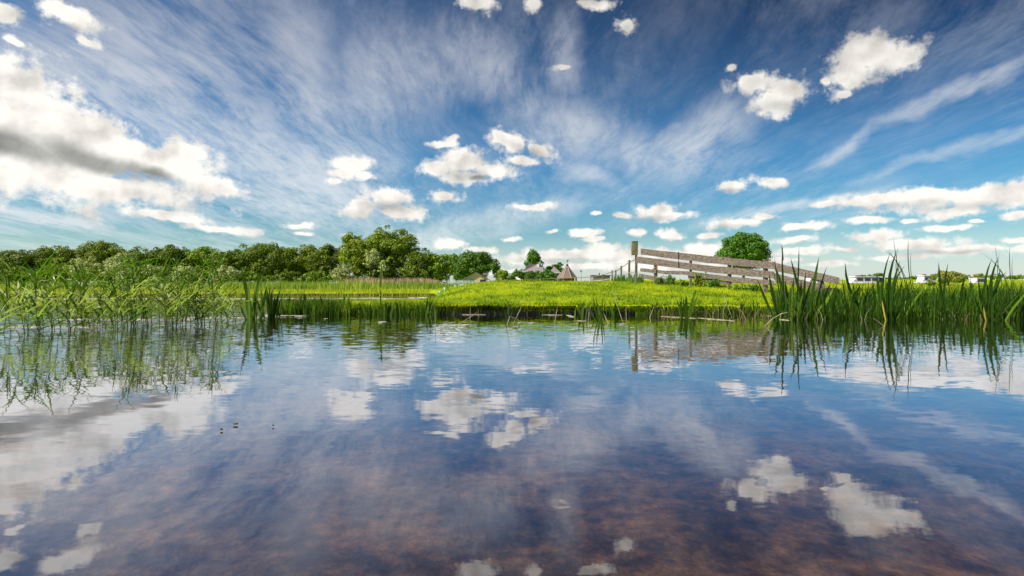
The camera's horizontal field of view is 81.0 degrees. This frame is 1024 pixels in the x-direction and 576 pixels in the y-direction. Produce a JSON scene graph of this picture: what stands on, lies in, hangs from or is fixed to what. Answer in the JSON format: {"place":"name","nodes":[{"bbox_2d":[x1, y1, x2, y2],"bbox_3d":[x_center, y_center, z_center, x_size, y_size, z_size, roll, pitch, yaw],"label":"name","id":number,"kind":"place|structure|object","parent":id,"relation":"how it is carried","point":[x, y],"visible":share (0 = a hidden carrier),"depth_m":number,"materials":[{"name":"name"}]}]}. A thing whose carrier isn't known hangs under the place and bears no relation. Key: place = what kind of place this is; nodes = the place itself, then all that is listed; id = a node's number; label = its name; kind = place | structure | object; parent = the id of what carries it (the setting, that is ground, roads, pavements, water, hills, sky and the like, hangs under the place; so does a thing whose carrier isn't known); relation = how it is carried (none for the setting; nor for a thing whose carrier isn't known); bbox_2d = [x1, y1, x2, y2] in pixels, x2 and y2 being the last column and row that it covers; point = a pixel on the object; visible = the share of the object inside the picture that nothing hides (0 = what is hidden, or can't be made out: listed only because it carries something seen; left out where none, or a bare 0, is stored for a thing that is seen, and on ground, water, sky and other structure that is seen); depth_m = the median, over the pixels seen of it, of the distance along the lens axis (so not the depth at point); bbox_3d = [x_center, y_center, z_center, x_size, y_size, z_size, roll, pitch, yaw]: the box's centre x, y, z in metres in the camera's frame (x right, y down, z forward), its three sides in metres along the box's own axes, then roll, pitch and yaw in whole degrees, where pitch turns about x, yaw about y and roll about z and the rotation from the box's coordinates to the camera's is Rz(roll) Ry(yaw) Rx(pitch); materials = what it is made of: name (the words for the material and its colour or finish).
{"place":"outdoors","nodes":[
{"label":"outdoors","id":0,"kind":"place"},
{"bbox_2d":[0,279,478,289],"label":"marsh grass","id":1,"kind":"structure","parent":0,"point":[324,285],"depth_m":69.37,"materials":[{"name":"green plant"}]},
{"bbox_2d":[344,277,441,285],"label":"plume grass","id":2,"kind":"structure","parent":0,"point":[397,281],"depth_m":92.64,"materials":[{"name":"plant"}]},
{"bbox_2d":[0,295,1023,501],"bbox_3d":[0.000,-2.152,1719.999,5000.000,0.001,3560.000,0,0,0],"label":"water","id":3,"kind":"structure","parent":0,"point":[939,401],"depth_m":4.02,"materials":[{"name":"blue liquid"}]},
{"bbox_2d":[0,252,45,334],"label":"tall reed clump","id":4,"kind":"object","parent":3,"relation":"in","point":[11,308],"visible":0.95,"depth_m":8.82,"materials":[{"name":"green plant"}]},
{"bbox_2d":[0,262,49,315],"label":"tall reed clump","id":5,"kind":"object","parent":3,"relation":"in","point":[14,280],"visible":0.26,"depth_m":13.12,"materials":[{"name":"green plant"}]},
{"bbox_2d":[0,258,66,332],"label":"tall reed clump","id":6,"kind":"object","parent":3,"relation":"in","point":[34,315],"visible":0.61,"depth_m":9.51,"materials":[{"name":"green plant"}]},
{"bbox_2d":[6,252,98,332],"bbox_3d":[-7.057,0.105,9.186,1.453,1.403,0.563,0,0,0],"label":"tall reed clump","id":7,"kind":"object","parent":3,"relation":"in","point":[37,280],"visible":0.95,"depth_m":9.23,"materials":[{"name":"green plant"}]},
{"bbox_2d":[10,267,104,323],"bbox_3d":[-8.602,0.159,11.618,2.006,1.286,0.969,0,0,0],"label":"tall reed clump","id":8,"kind":"object","parent":3,"relation":"in","point":[43,296],"visible":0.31,"depth_m":11.41,"materials":[{"name":"green plant"}]},
{"bbox_2d":[25,256,122,329],"bbox_3d":[-7.317,0.123,10.108,1.494,1.363,0.946,0,0,0],"label":"tall reed clump","id":9,"kind":"object","parent":3,"relation":"in","point":[67,288],"visible":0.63,"depth_m":9.97,"materials":[{"name":"green plant"}]},
{"bbox_2d":[30,254,122,323],"bbox_3d":[-8.087,0.077,11.409,1.042,1.452,1.556,0,0,9],"label":"tall reed clump","id":10,"kind":"object","parent":3,"relation":"in","point":[47,266],"visible":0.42,"depth_m":11.43,"materials":[{"name":"green plant"}]},
{"bbox_2d":[53,260,125,327],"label":"tall reed clump","id":11,"kind":"object","parent":3,"relation":"in","point":[96,303],"visible":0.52,"depth_m":10.43,"materials":[{"name":"green plant"}]},
{"bbox_2d":[70,267,133,317],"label":"tall reed clump","id":12,"kind":"object","parent":3,"relation":"in","point":[95,288],"visible":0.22,"depth_m":13.58,"materials":[{"name":"green plant"}]},
{"bbox_2d":[80,246,155,328],"bbox_3d":[-6.763,0.029,10.460,1.208,1.553,1.162,0,0,0],"label":"tall reed clump","id":13,"kind":"object","parent":3,"relation":"on","point":[128,293],"visible":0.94,"depth_m":10.32,"materials":[{"name":"green plant"}]},
{"bbox_2d":[109,245,180,325],"bbox_3d":[-6.855,-0.022,11.157,1.371,1.651,1.432,0,0,0],"label":"tall reed clump","id":14,"kind":"object","parent":3,"relation":"on","point":[140,296],"visible":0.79,"depth_m":10.88,"materials":[{"name":"green plant"}]},
{"bbox_2d":[107,259,186,319],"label":"tall reed clump","id":15,"kind":"object","parent":3,"relation":"in","point":[152,286],"visible":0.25,"depth_m":11.92,"materials":[{"name":"green plant"}]},
{"bbox_2d":[142,252,215,328],"bbox_3d":[-6.031,0.070,10.534,1.482,1.471,1.548,0,0,0],"label":"tall reed clump","id":16,"kind":"object","parent":3,"relation":"in","point":[169,311],"visible":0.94,"depth_m":10.50,"materials":[{"name":"green plant"}]},
{"bbox_2d":[159,251,231,325],"bbox_3d":[-5.974,0.012,11.266,1.315,1.583,1.103,0,0,-9],"label":"tall reed clump","id":17,"kind":"object","parent":3,"relation":"in","point":[195,277],"visible":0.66,"depth_m":11.12,"materials":[{"name":"green plant"}]},
{"bbox_2d":[181,259,239,324],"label":"tall reed clump","id":18,"kind":"object","parent":3,"relation":"in","point":[210,304],"visible":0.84,"depth_m":11.13,"materials":[{"name":"green plant"}]},
{"bbox_2d":[0,287,429,295],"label":"shore fringe","id":19,"kind":"object","parent":3,"relation":"on","point":[323,290],"visible":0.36,"depth_m":50.76,"materials":[{"name":"green plant"}]},
{"bbox_2d":[207,280,254,322],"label":"tall reed clump","id":20,"kind":"object","parent":3,"relation":"in","point":[233,301],"visible":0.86,"depth_m":11.85,"materials":[{"name":"green plant"}]},
{"bbox_2d":[239,267,266,319],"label":"reed clump","id":21,"kind":"object","parent":3,"relation":"in","point":[252,308],"visible":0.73,"depth_m":13.01,"materials":[{"name":"green plant"}]},
{"bbox_2d":[257,288,282,317],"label":"reed clump","id":22,"kind":"object","parent":3,"relation":"in","point":[271,305],"visible":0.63,"depth_m":13.61,"materials":[{"name":"green plant"}]},
{"bbox_2d":[273,297,352,315],"bbox_3d":[-5.167,0.475,15.301,2.395,0.520,1.343,0,0,0],"label":"reed fringe","id":23,"kind":"object","parent":3,"relation":"in","point":[295,307],"visible":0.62,"depth_m":14.78,"materials":[{"name":"green plant"}]},
{"bbox_2d":[359,303,377,314],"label":"reed clump","id":24,"kind":"object","parent":3,"relation":"in","point":[364,313],"visible":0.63,"depth_m":14.84,"materials":[{"name":"green plant"}]},
{"bbox_2d":[377,301,394,315],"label":"reed clump","id":25,"kind":"object","parent":3,"relation":"in","point":[388,311],"visible":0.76,"depth_m":14.68,"materials":[{"name":"green plant"}]},
{"bbox_2d":[350,303,439,314],"bbox_3d":[-3.041,0.554,15.479,2.436,0.360,0.648,0,0,0],"label":"sparse fringe","id":26,"kind":"object","parent":3,"relation":"in","point":[413,311],"visible":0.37,"depth_m":15.36,"materials":[{"name":"green plant"}]},
{"bbox_2d":[394,300,412,314],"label":"reed clump","id":27,"kind":"object","parent":3,"relation":"in","point":[399,311],"visible":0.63,"depth_m":14.96,"materials":[{"name":"green plant"}]},
{"bbox_2d":[416,298,432,315],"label":"reed clump","id":28,"kind":"object","parent":3,"relation":"in","point":[428,305],"visible":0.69,"depth_m":14.81,"materials":[{"name":"green plant"}]},
{"bbox_2d":[429,307,630,314],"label":"thin shore blades","id":29,"kind":"object","parent":3,"relation":"in","point":[517,312],"visible":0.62,"depth_m":15.19,"materials":[{"name":"green plant"}]},
{"bbox_2d":[574,302,587,317],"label":"reed clump","id":30,"kind":"object","parent":3,"relation":"in","point":[580,315],"visible":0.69,"depth_m":13.56,"materials":[{"name":"green plant"}]},
{"bbox_2d":[590,296,604,319],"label":"reed clump","id":31,"kind":"object","parent":3,"relation":"in","point":[600,317],"visible":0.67,"depth_m":12.60,"materials":[{"name":"green plant"}]},
{"bbox_2d":[676,290,697,317],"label":"reed clump","id":32,"kind":"object","parent":3,"relation":"in","point":[687,312],"visible":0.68,"depth_m":13.57,"materials":[{"name":"green plant"}]},
{"bbox_2d":[635,303,772,314],"bbox_3d":[5.034,0.555,15.351,3.822,0.360,0.551,0,0,0],"label":"stub fringe","id":33,"kind":"object","parent":3,"relation":"on","point":[696,312],"visible":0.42,"depth_m":15.23,"materials":[{"name":"green plant"}]},
{"bbox_2d":[712,302,729,314],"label":"reed clump","id":34,"kind":"object","parent":3,"relation":"in","point":[726,311],"visible":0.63,"depth_m":15.04,"materials":[{"name":"green plant"}]},
{"bbox_2d":[753,299,768,314],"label":"reed clump","id":35,"kind":"object","parent":3,"relation":"in","point":[754,309],"visible":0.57,"depth_m":14.95,"materials":[{"name":"green plant"}]},
{"bbox_2d":[758,247,830,318],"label":"cattail clump","id":36,"kind":"object","parent":3,"relation":"in","point":[802,299],"visible":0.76,"depth_m":13.02,"materials":[{"name":"green plant"}]},
{"bbox_2d":[650,302,1022,319],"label":"dead straw blades","id":37,"kind":"object","parent":3,"relation":"in","point":[770,313],"visible":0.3,"depth_m":13.09,"materials":[{"name":"plant"}]},
{"bbox_2d":[815,264,878,318],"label":"cattail clump","id":38,"kind":"object","parent":3,"relation":"in","point":[854,293],"visible":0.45,"depth_m":13.13,"materials":[{"name":"green plant"}]},
{"bbox_2d":[770,277,1023,319],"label":"waterside growth","id":39,"kind":"object","parent":3,"relation":"in","point":[914,311],"visible":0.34,"depth_m":13.37,"materials":[{"name":"green plant"}]},
{"bbox_2d":[774,279,1023,319],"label":"tall waterside blades","id":40,"kind":"object","parent":3,"relation":"in","point":[863,302],"visible":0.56,"depth_m":12.93,"materials":[{"name":"green plant"}]},
{"bbox_2d":[873,238,927,319],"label":"cattail clump","id":41,"kind":"object","parent":3,"relation":"in","point":[880,287],"visible":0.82,"depth_m":12.84,"materials":[{"name":"green plant"}]},
{"bbox_2d":[914,274,935,282],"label":"motor boat","id":42,"kind":"object","parent":3,"relation":"on","point":[922,278],"visible":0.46,"depth_m":99.19,"materials":[{"name":"white paint"}]},
{"bbox_2d":[921,262,984,317],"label":"cattail clump","id":43,"kind":"object","parent":3,"relation":"in","point":[944,287],"visible":0.44,"depth_m":13.44,"materials":[{"name":"green plant"}]},
{"bbox_2d":[974,248,1023,320],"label":"cattail clump","id":44,"kind":"object","parent":3,"relation":"in","point":[991,294],"visible":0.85,"depth_m":12.65,"materials":[{"name":"green plant"}]},
{"bbox_2d":[1012,284,1023,318],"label":"cattail clump","id":45,"kind":"object","parent":3,"relation":"in","point":[1022,308],"visible":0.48,"depth_m":13.06,"materials":[{"name":"green plant"}]},
{"bbox_2d":[0,280,1023,575],"bbox_3d":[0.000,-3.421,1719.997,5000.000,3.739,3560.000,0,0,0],"label":"ground","id":46,"kind":"structure","parent":0,"point":[552,512],"depth_m":2.37,"materials":[{"name":"brown soil"}]},
{"bbox_2d":[0,263,27,281],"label":"undergrowth shrub","id":47,"kind":"object","parent":46,"relation":"on","point":[14,268],"visible":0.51,"depth_m":106.06,"materials":[{"name":"green plant"}]},
{"bbox_2d":[0,249,47,282],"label":"broadleaf tree","id":48,"kind":"object","parent":46,"relation":"on","point":[12,256],"visible":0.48,"depth_m":109.24,"materials":[{"name":"green plant"}]},
{"bbox_2d":[41,257,70,282],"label":"pale shrub","id":49,"kind":"object","parent":46,"relation":"on","point":[59,271],"visible":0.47,"depth_m":103.14,"materials":[{"name":"green plant"}]},
{"bbox_2d":[28,245,88,281],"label":"broadleaf tree","id":50,"kind":"object","parent":46,"relation":"on","point":[59,253],"visible":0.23,"depth_m":113.35,"materials":[{"name":"green plant"}]},
{"bbox_2d":[66,256,108,280],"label":"pale shrub","id":51,"kind":"object","parent":46,"relation":"on","point":[84,262],"visible":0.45,"depth_m":102.92,"materials":[{"name":"green plant"}]},
{"bbox_2d":[73,240,124,282],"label":"broadleaf tree","id":52,"kind":"object","parent":46,"relation":"on","point":[104,249],"visible":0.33,"depth_m":115.65,"materials":[{"name":"green plant"}]},
{"bbox_2d":[99,253,138,279],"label":"pale shrub","id":53,"kind":"object","parent":46,"relation":"on","point":[115,263],"visible":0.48,"depth_m":102.68,"materials":[{"name":"green plant"}]},
{"bbox_2d":[106,246,161,272],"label":"broadleaf tree","id":54,"kind":"object","parent":46,"relation":"on","point":[140,254],"visible":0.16,"depth_m":112.63,"materials":[{"name":"green plant"}]},
{"bbox_2d":[130,264,167,283],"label":"pale shrub","id":55,"kind":"object","parent":46,"relation":"on","point":[143,270],"visible":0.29,"depth_m":99.38,"materials":[{"name":"green plant"}]},
{"bbox_2d":[142,244,203,282],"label":"broadleaf tree","id":56,"kind":"object","parent":46,"relation":"on","point":[167,250],"visible":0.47,"depth_m":113.66,"materials":[{"name":"green plant"}]},
{"bbox_2d":[164,265,203,283],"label":"pale shrub","id":57,"kind":"object","parent":46,"relation":"on","point":[182,268],"visible":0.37,"depth_m":99.45,"materials":[{"name":"green plant"}]},
{"bbox_2d":[182,246,223,281],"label":"broadleaf tree","id":58,"kind":"object","parent":46,"relation":"on","point":[204,252],"visible":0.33,"depth_m":115.77,"materials":[{"name":"green plant"}]},
{"bbox_2d":[211,265,241,282],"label":"pale shrub","id":59,"kind":"object","parent":46,"relation":"on","point":[231,271],"visible":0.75,"depth_m":101.34,"materials":[{"name":"green plant"}]},
{"bbox_2d":[207,249,250,273],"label":"broadleaf tree","id":60,"kind":"object","parent":46,"relation":"on","point":[228,257],"visible":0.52,"depth_m":110.51,"materials":[{"name":"green plant"}]},
{"bbox_2d":[236,270,265,282],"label":"undergrowth shrub","id":61,"kind":"object","parent":46,"relation":"on","point":[252,276],"visible":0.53,"depth_m":106.61,"materials":[{"name":"green plant"}]},
{"bbox_2d":[226,242,305,282],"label":"broadleaf tree","id":62,"kind":"object","parent":46,"relation":"on","point":[263,257],"visible":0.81,"depth_m":111.44,"materials":[{"name":"green plant"}]},
{"bbox_2d":[263,269,304,283],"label":"undergrowth shrub","id":63,"kind":"object","parent":46,"relation":"on","point":[282,276],"visible":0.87,"depth_m":106.23,"materials":[{"name":"green plant"}]},
{"bbox_2d":[270,244,331,278],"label":"broadleaf tree","id":64,"kind":"object","parent":46,"relation":"on","point":[305,252],"visible":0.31,"depth_m":113.60,"materials":[{"name":"green plant"}]},
{"bbox_2d":[302,271,335,283],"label":"undergrowth shrub","id":65,"kind":"object","parent":46,"relation":"on","point":[320,275],"visible":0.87,"depth_m":106.08,"materials":[{"name":"green plant"}]},
{"bbox_2d":[305,243,348,281],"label":"broadleaf tree","id":66,"kind":"object","parent":46,"relation":"on","point":[327,255],"visible":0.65,"depth_m":110.53,"materials":[{"name":"green plant"}]},
{"bbox_2d":[330,265,353,282],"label":"blossom bush","id":67,"kind":"object","parent":46,"relation":"on","point":[340,274],"visible":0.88,"depth_m":93.25,"materials":[{"name":"green plant"}]},
{"bbox_2d":[336,231,363,274],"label":"oak tree","id":68,"kind":"object","parent":46,"relation":"on","point":[346,239],"visible":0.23,"depth_m":103.33,"materials":[{"name":"green plant"}]},
{"bbox_2d":[338,238,371,279],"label":"lime tree","id":69,"kind":"object","parent":46,"relation":"on","point":[354,252],"visible":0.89,"depth_m":95.89,"materials":[{"name":"green plant"}]},
{"bbox_2d":[362,248,380,276],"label":"tree","id":70,"kind":"object","parent":46,"relation":"on","point":[373,259],"visible":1,"depth_m":94.75,"materials":[{"name":"green plant"}]},
{"bbox_2d":[363,264,398,279],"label":"undergrowth shrub","id":71,"kind":"object","parent":46,"relation":"on","point":[389,273],"visible":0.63,"depth_m":95.55,"materials":[{"name":"green plant"}]},
{"bbox_2d":[378,260,388,279],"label":"tree","id":72,"kind":"object","parent":46,"relation":"on","point":[383,265],"visible":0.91,"depth_m":92.82,"materials":[{"name":"green plant"}]},
{"bbox_2d":[362,225,422,272],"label":"oak tree","id":73,"kind":"object","parent":46,"relation":"on","point":[393,250],"visible":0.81,"depth_m":102.01,"materials":[{"name":"green plant"}]},
{"bbox_2d":[392,264,429,280],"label":"undergrowth shrub","id":74,"kind":"object","parent":46,"relation":"on","point":[411,272],"visible":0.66,"depth_m":95.99,"materials":[{"name":"green plant"}]},
{"bbox_2d":[403,248,436,277],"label":"oak tree","id":75,"kind":"object","parent":46,"relation":"on","point":[419,260],"visible":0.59,"depth_m":98.74,"materials":[{"name":"green plant"}]},
{"bbox_2d":[424,253,453,282],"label":"oak tree","id":76,"kind":"object","parent":46,"relation":"on","point":[440,268],"visible":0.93,"depth_m":99.00,"materials":[{"name":"green plant"}]},
{"bbox_2d":[449,249,501,281],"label":"chestnut tree","id":77,"kind":"object","parent":46,"relation":"on","point":[471,263],"visible":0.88,"depth_m":142.68,"materials":[{"name":"green plant"}]},
{"bbox_2d":[463,272,489,282],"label":"garden shed","id":78,"kind":"structure","parent":46,"relation":"on","point":[478,277],"depth_m":130.00,"materials":[{"name":"beige wood"}]},
{"bbox_2d":[494,269,510,280],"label":"young tree","id":79,"kind":"object","parent":46,"relation":"on","point":[503,275],"visible":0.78,"depth_m":134.43,"materials":[{"name":"green plant"}]},
{"bbox_2d":[4,279,1023,296],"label":"meadow grass","id":80,"kind":"structure","parent":46,"relation":"on","point":[775,286],"depth_m":46.21,"materials":[{"name":"green plant"}]},
{"bbox_2d":[511,268,524,280],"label":"hedge tree","id":81,"kind":"object","parent":46,"relation":"on","point":[518,274],"visible":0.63,"depth_m":159.10,"materials":[{"name":"green plant"}]},
{"bbox_2d":[523,271,536,280],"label":"hedge tree","id":82,"kind":"object","parent":46,"relation":"on","point":[529,274],"visible":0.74,"depth_m":158.89,"materials":[{"name":"green plant"}]},
{"bbox_2d":[522,264,542,271],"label":"farmhouse","id":83,"kind":"object","parent":46,"relation":"on","point":[532,267],"visible":0.2,"depth_m":181.66,"materials":[{"name":"paint"}]},
{"bbox_2d":[522,248,544,270],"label":"elm tree","id":84,"kind":"object","parent":46,"relation":"on","point":[533,257],"visible":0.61,"depth_m":198.83,"materials":[{"name":"green plant"}]},
{"bbox_2d":[533,270,545,280],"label":"hedge tree","id":85,"kind":"object","parent":46,"relation":"on","point":[538,276],"visible":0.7,"depth_m":158.84,"materials":[{"name":"green plant"}]},
{"bbox_2d":[542,269,555,280],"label":"hedge tree","id":86,"kind":"object","parent":46,"relation":"on","point":[549,275],"visible":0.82,"depth_m":158.92,"materials":[{"name":"green plant"}]},
{"bbox_2d":[544,262,564,271],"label":"elm tree","id":87,"kind":"object","parent":46,"relation":"on","point":[559,268],"visible":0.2,"depth_m":203.12,"materials":[{"name":"green plant"}]},
{"bbox_2d":[557,260,576,280],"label":"hay barn","id":88,"kind":"structure","parent":46,"relation":"on","point":[568,273],"depth_m":141.22,"materials":[{"name":"wood"}]},
{"bbox_2d":[500,259,637,280],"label":"rail fence","id":89,"kind":"object","parent":46,"relation":"on","point":[620,268],"visible":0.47,"depth_m":42.95,"materials":[{"name":"wood"}]},
{"bbox_2d":[430,307,762,313],"bbox_3d":[2.300,0.832,15.499,8.837,0.685,0.130,0,0,0],"label":"bank planking","id":90,"kind":"object","parent":46,"relation":"on","point":[497,310],"visible":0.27,"depth_m":15.50,"materials":[{"name":"brown wood"}]},
{"bbox_2d":[435,304,773,311],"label":"hanging grass","id":91,"kind":"structure","parent":90,"relation":"hanging from","point":[641,307],"depth_m":15.48,"materials":[{"name":"green plant"}]},
{"bbox_2d":[590,273,610,281],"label":"shed","id":92,"kind":"structure","parent":46,"relation":"on","point":[600,277],"depth_m":120.00,"materials":[{"name":"grey tile"}]},
{"bbox_2d":[631,241,637,282],"bbox_3d":[4.694,-0.954,22.998,0.229,1.679,0.200,0,0,0],"label":"tall post","id":93,"kind":"object","parent":46,"relation":"on","point":[634,247],"visible":0.82,"depth_m":22.90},
{"bbox_2d":[350,299,920,313],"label":"bank edge grass","id":94,"kind":"structure","parent":46,"relation":"on","point":[516,303],"depth_m":15.69,"materials":[{"name":"green plant"}]},
{"bbox_2d":[318,279,1020,305],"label":"grass","id":95,"kind":"structure","parent":46,"relation":"on","point":[728,294],"depth_m":18.49,"materials":[{"name":"green plant"}]},
{"bbox_2d":[692,272,707,286],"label":"weed plant","id":96,"kind":"object","parent":46,"relation":"on","point":[699,281],"visible":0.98,"depth_m":20.42,"materials":[{"name":"green plant"}]},
{"bbox_2d":[705,278,719,287],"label":"weed plant","id":97,"kind":"object","parent":46,"relation":"on","point":[714,283],"visible":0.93,"depth_m":20.13,"materials":[{"name":"green plant"}]},
{"bbox_2d":[727,284,746,289],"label":"weed plant","id":98,"kind":"object","parent":46,"relation":"on","point":[741,287],"visible":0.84,"depth_m":19.55,"materials":[{"name":"green plant"}]},
{"bbox_2d":[636,248,839,291],"bbox_3d":[7.201,-0.573,20.044,0.536,1.804,7.145,0,0,-42],"label":"board fence","id":99,"kind":"object","parent":46,"relation":"on","point":[729,270],"visible":0.78,"depth_m":20.22,"materials":[{"name":"wood"}]},
{"bbox_2d":[714,231,772,277],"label":"sycamore tree","id":100,"kind":"object","parent":46,"relation":"on","point":[744,245],"visible":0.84,"depth_m":78.42,"materials":[{"name":"green plant"}]},
{"bbox_2d":[840,275,881,282],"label":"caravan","id":101,"kind":"object","parent":46,"relation":"on","point":[861,279],"visible":0.41,"depth_m":99.15,"materials":[{"name":"white paint"}]},
{"bbox_2d":[928,270,966,284],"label":"flowering bush","id":102,"kind":"object","parent":46,"relation":"on","point":[952,276],"visible":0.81,"depth_m":41.57,"materials":[{"name":"green plant"}]},
{"bbox_2d":[0,0,1023,285],"label":"sky","id":103,"kind":"structure","parent":0,"point":[577,132],"materials":[{"name":"blue"}]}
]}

